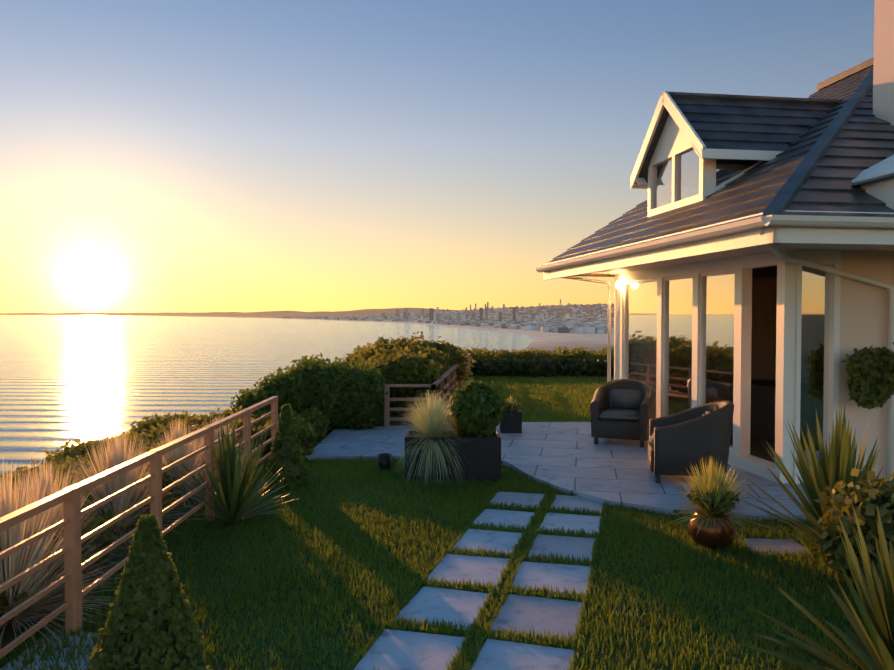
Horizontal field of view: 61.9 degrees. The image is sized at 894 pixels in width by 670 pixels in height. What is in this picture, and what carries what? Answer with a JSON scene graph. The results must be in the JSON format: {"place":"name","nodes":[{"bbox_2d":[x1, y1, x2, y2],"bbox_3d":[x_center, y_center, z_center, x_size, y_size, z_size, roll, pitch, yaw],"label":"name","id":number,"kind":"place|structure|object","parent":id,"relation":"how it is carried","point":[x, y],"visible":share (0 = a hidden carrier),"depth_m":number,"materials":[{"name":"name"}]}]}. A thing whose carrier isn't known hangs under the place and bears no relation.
{"place":"outdoors","nodes":[
{"label":"outdoors","id":0,"kind":"place"},
{"bbox_2d":[0,315,532,473],"bbox_3d":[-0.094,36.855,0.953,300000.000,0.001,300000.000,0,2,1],"label":"sea water","id":1,"kind":"structure","parent":0,"point":[72,378],"depth_m":591.67,"materials":[{"name":"blue liquid"}]},
{"bbox_2d":[0,304,613,648],"bbox_3d":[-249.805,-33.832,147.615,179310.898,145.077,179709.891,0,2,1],"label":"distant land","id":2,"kind":"structure","parent":0,"point":[550,341],"depth_m":1314.00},
{"bbox_2d":[0,457,123,650],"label":"ornamental grass plant","id":3,"kind":"object","parent":2,"relation":"on","point":[21,560],"visible":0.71,"depth_m":4.44,"materials":[{"name":"beige plant"}]},
{"bbox_2d":[1,459,129,589],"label":"ornamental grass plant","id":4,"kind":"object","parent":2,"relation":"on","point":[43,481],"visible":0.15,"depth_m":5.37,"materials":[{"name":"beige plant"}]},
{"bbox_2d":[64,427,194,547],"bbox_3d":[-2.825,1.301,6.357,1.381,1.104,1.370,0,2,1],"label":"ornamental grass plant","id":5,"kind":"object","parent":2,"relation":"on","point":[121,503],"visible":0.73,"depth_m":6.25,"materials":[{"name":"beige plant"}]},
{"bbox_2d":[0,406,330,616],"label":"hillside shrubs","id":6,"kind":"object","parent":2,"relation":"on","point":[310,433],"depth_m":8.82,"materials":[{"name":"green plant"}]},
{"bbox_2d":[145,419,219,508],"bbox_3d":[-2.724,1.316,7.599,1.277,1.007,1.236,0,2,1],"label":"ornamental grass plant","id":7,"kind":"object","parent":2,"relation":"on","point":[182,451],"visible":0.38,"depth_m":7.49,"materials":[{"name":"beige plant"}]},
{"bbox_2d":[196,413,257,473],"bbox_3d":[-2.670,1.337,8.697,1.084,0.871,1.044,0,2,1],"label":"ornamental grass plant","id":8,"kind":"object","parent":2,"relation":"on","point":[216,431],"visible":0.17,"depth_m":8.63,"materials":[{"name":"plant"}]},
{"bbox_2d":[227,352,394,431],"bbox_3d":[-2.179,0.949,12.249,2.619,1.225,1.824,0,2,1],"label":"tall hedge","id":9,"kind":"object","parent":2,"relation":"on","point":[316,377],"depth_m":11.58,"materials":[{"name":"green plant"}]},
{"bbox_2d":[384,353,470,426],"bbox_3d":[-0.158,1.027,16.756,0.834,0.740,9.769,0,2,5],"label":"fence rail","id":10,"kind":"object","parent":2,"relation":"on","point":[388,408],"visible":0.48,"depth_m":11.96,"materials":[{"name":"brown wood"}]},
{"bbox_2d":[275,299,613,332],"bbox_3d":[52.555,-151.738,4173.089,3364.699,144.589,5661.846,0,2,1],"label":"town buildings","id":11,"kind":"structure","parent":2,"relation":"on","point":[549,322],"depth_m":3115.39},
{"bbox_2d":[471,357,613,376],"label":"hedge","id":12,"kind":"object","parent":2,"relation":"on","point":[499,366],"depth_m":21.98,"materials":[{"name":"green plant"}]},
{"bbox_2d":[0,0,873,312],"label":"sky","id":13,"kind":"structure","parent":0,"point":[157,156],"materials":[{"name":"blue"}]},
{"bbox_2d":[0,378,876,669],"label":"lawn","id":14,"kind":"structure","parent":0,"point":[264,656],"depth_m":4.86,"materials":[{"name":"green plant"}]},
{"bbox_2d":[0,628,101,669],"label":"gravel patch","id":15,"kind":"object","parent":14,"relation":"on","point":[37,666],"depth_m":4.04,"materials":[{"name":"grey gravel"}]},
{"bbox_2d":[0,396,277,658],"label":"wooden fence","id":16,"kind":"object","parent":14,"relation":"on","point":[69,497],"depth_m":4.56,"materials":[{"name":"orange wood"}]},
{"bbox_2d":[86,514,211,669],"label":"conical topiary","id":17,"kind":"object","parent":14,"relation":"on","point":[148,564],"depth_m":3.26,"materials":[{"name":"green plant"}]},
{"bbox_2d":[162,418,298,523],"bbox_3d":[-1.935,1.191,6.705,1.235,0.976,1.264,0,2,-17],"label":"cordyline plant","id":18,"kind":"object","parent":14,"relation":"on","point":[230,487],"visible":0.9,"depth_m":6.61,"materials":[{"name":"green plant"}]},
{"bbox_2d":[263,403,311,488],"bbox_3d":[-1.727,1.201,8.073,0.509,0.919,0.479,0,2,1],"label":"topiary cone","id":19,"kind":"object","parent":14,"relation":"on","point":[286,425],"depth_m":7.98,"materials":[{"name":"green plant"}]},
{"bbox_2d":[377,453,391,471],"bbox_3d":[-0.741,1.519,8.844,0.180,0.200,0.177,0,2,1],"label":"garden light","id":20,"kind":"object","parent":14,"relation":"on","point":[384,460],"visible":0.9,"depth_m":8.78,"materials":[{"name":"black"}]},
{"bbox_2d":[405,430,500,481],"bbox_3d":[0.069,1.378,8.518,1.070,0.500,0.520,0,2,1],"label":"long planter","id":21,"kind":"object","parent":14,"relation":"on","point":[480,458],"visible":0.71,"depth_m":8.26,"materials":[{"name":"black"}]},
{"bbox_2d":[393,389,468,483],"bbox_3d":[-0.164,1.284,8.467,1.036,1.418,1.029,0,2,1],"label":"pale grass plant","id":22,"kind":"object","parent":21,"relation":"in","point":[430,420],"visible":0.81,"depth_m":8.30,"materials":[{"name":"green plant"}]},
{"bbox_2d":[410,434,496,436],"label":"planter soil","id":23,"kind":"structure","parent":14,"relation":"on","point":[493,435],"depth_m":8.63,"materials":[{"name":"brown soil"}]},
{"bbox_2d":[441,409,474,436],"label":"planter grass plant","id":24,"kind":"object","parent":23,"relation":"on","point":[460,431],"visible":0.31,"depth_m":8.47,"materials":[{"name":"green plant"}]},
{"bbox_2d":[448,377,504,436],"bbox_3d":[0.324,0.842,8.572,0.691,0.714,0.662,0,2,1],"label":"round shrub","id":25,"kind":"object","parent":23,"relation":"on","point":[466,394],"depth_m":8.39,"materials":[{"name":"green plant"}]},
{"bbox_2d":[343,331,613,416],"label":"scrub bushes","id":26,"kind":"object","parent":14,"relation":"on","point":[392,356],"depth_m":15.94,"materials":[{"name":"green plant"}]},
{"bbox_2d":[688,509,735,549],"bbox_3d":[2.116,1.558,5.951,0.360,0.285,0.360,0,2,1],"label":"plant pot","id":27,"kind":"object","parent":14,"relation":"on","point":[717,535],"visible":0.75,"depth_m":5.82,"materials":[{"name":"brown ceramic"}]},
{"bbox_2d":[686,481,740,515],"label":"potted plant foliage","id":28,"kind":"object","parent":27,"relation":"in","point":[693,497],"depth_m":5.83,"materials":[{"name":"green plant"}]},
{"bbox_2d":[668,457,762,535],"bbox_3d":[2.111,1.280,5.946,0.749,0.657,0.766,0,2,1],"label":"potted grass plant","id":29,"kind":"object","parent":27,"relation":"in","point":[714,479],"visible":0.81,"depth_m":5.87,"materials":[{"name":"green plant"}]},
{"bbox_2d":[536,92,893,483],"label":"house trim","id":30,"kind":"structure","parent":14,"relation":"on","point":[679,135],"depth_m":8.68,"materials":[{"name":"white paint"}]},
{"bbox_2d":[626,149,829,466],"bbox_3d":[3.865,-0.586,10.235,1.256,3.930,4.450,0,2,-9],"label":"window glass","id":31,"kind":"object","parent":30,"relation":"in","point":[641,347],"visible":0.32,"depth_m":9.67,"materials":[{"name":"clear glass"}]},
{"bbox_2d":[737,405,893,546],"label":"cordyline plant","id":32,"kind":"object","parent":14,"relation":"on","point":[834,465],"visible":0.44,"depth_m":5.74,"materials":[{"name":"green plant"}]},
{"bbox_2d":[742,504,893,669],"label":"cordyline plant","id":33,"kind":"object","parent":14,"relation":"on","point":[876,609],"visible":1,"depth_m":3.62,"materials":[{"name":"green plant"}]},
{"bbox_2d":[814,465,893,588],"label":"gold shrub","id":34,"kind":"object","parent":14,"relation":"on","point":[831,544],"depth_m":4.96,"materials":[{"name":"plant"}]},
{"bbox_2d":[836,520,893,585],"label":"cordyline plant","id":35,"kind":"object","parent":14,"relation":"on","point":[873,553],"visible":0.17,"depth_m":4.62,"materials":[{"name":"green plant"}]},
{"bbox_2d":[472,375,613,421],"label":"lawn grass","id":36,"kind":"structure","parent":0,"point":[579,393],"depth_m":17.02,"materials":[{"name":"green plant"}]},
{"bbox_2d":[354,492,814,669],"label":"stepping stone path","id":37,"kind":"structure","parent":0,"point":[390,649],"depth_m":4.86,"materials":[{"name":"grey stone"}]},
{"bbox_2d":[345,487,812,669],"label":"lawn grass fringe","id":38,"kind":"object","parent":37,"relation":"on","point":[490,623],"visible":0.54,"depth_m":5.05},
{"bbox_2d":[306,422,877,521],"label":"patio","id":39,"kind":"structure","parent":0,"point":[572,457],"depth_m":8.95,"materials":[{"name":"stone"}]},
{"bbox_2d":[500,410,521,432],"bbox_3d":[0.978,1.356,11.455,0.320,0.380,0.320,0,2,1],"label":"cube planter","id":40,"kind":"object","parent":39,"relation":"on","point":[510,422],"visible":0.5,"depth_m":11.29,"materials":[{"name":"black"}]},
{"bbox_2d":[506,395,517,411],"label":"potted plant","id":41,"kind":"object","parent":40,"relation":"in","point":[510,399],"visible":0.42,"depth_m":11.39,"materials":[{"name":"green plant"}]},
{"bbox_2d":[504,401,520,411],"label":"potted plant","id":42,"kind":"object","parent":40,"relation":"in","point":[509,407],"depth_m":11.38,"materials":[{"name":"green plant"}]},
{"bbox_2d":[590,379,653,447],"bbox_3d":[2.508,1.081,10.570,0.823,0.860,0.880,1,2,23],"label":"chair","id":43,"kind":"object","parent":39,"relation":"on","point":[621,408],"visible":0.98,"depth_m":10.32,"materials":[{"name":"fabric"}]},
{"bbox_2d":[648,400,733,482],"bbox_3d":[2.689,1.147,8.202,0.880,0.860,0.823,0,2,11],"label":"chair","id":44,"kind":"object","parent":39,"relation":"on","point":[680,443],"visible":0.96,"depth_m":7.87,"materials":[{"name":"fabric"}]},
{"bbox_2d":[616,281,621,287],"bbox_3d":[2.828,-0.828,12.271,0.100,0.120,0.100,0,2,-9],"label":"light bulb","id":45,"kind":"object","parent":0,"point":[618,284],"visible":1,"depth_m":12.24,"materials":[{"name":"white glass"}]},
{"bbox_2d":[574,243,893,276],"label":"soffit","id":46,"kind":"structure","parent":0,"point":[724,254],"depth_m":8.27,"materials":[{"name":"white paint"}]},
{"bbox_2d":[750,266,776,462],"bbox_3d":[7.632,0.284,10.979,8.680,2.550,4.440,0,2,-9],"label":"house interior","id":47,"kind":"object","parent":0,"point":[762,422],"visible":0.05,"depth_m":10.56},
{"bbox_2d":[679,250,893,478],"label":"house walls","id":48,"kind":"structure","parent":0,"point":[864,312],"depth_m":8.07,"materials":[{"name":"white paint"}]},
{"bbox_2d":[540,57,893,266],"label":"house roof","id":49,"kind":"structure","parent":48,"relation":"on","point":[832,137],"depth_m":9.30,"materials":[{"name":"grey tile"}]},
{"bbox_2d":[873,0,893,125],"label":"house chimney","id":50,"kind":"object","parent":49,"relation":"on","point":[883,83],"visible":0.67,"depth_m":9.18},
{"bbox_2d":[547,227,893,480],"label":"house downpipes","id":51,"kind":"object","parent":48,"relation":"attached to","point":[774,248],"visible":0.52,"depth_m":8.00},
{"bbox_2d":[841,342,893,410],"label":"hanging plant","id":52,"kind":"object","parent":48,"relation":"attached to","point":[873,369],"depth_m":7.66,"materials":[{"name":"green plant"}]}
]}

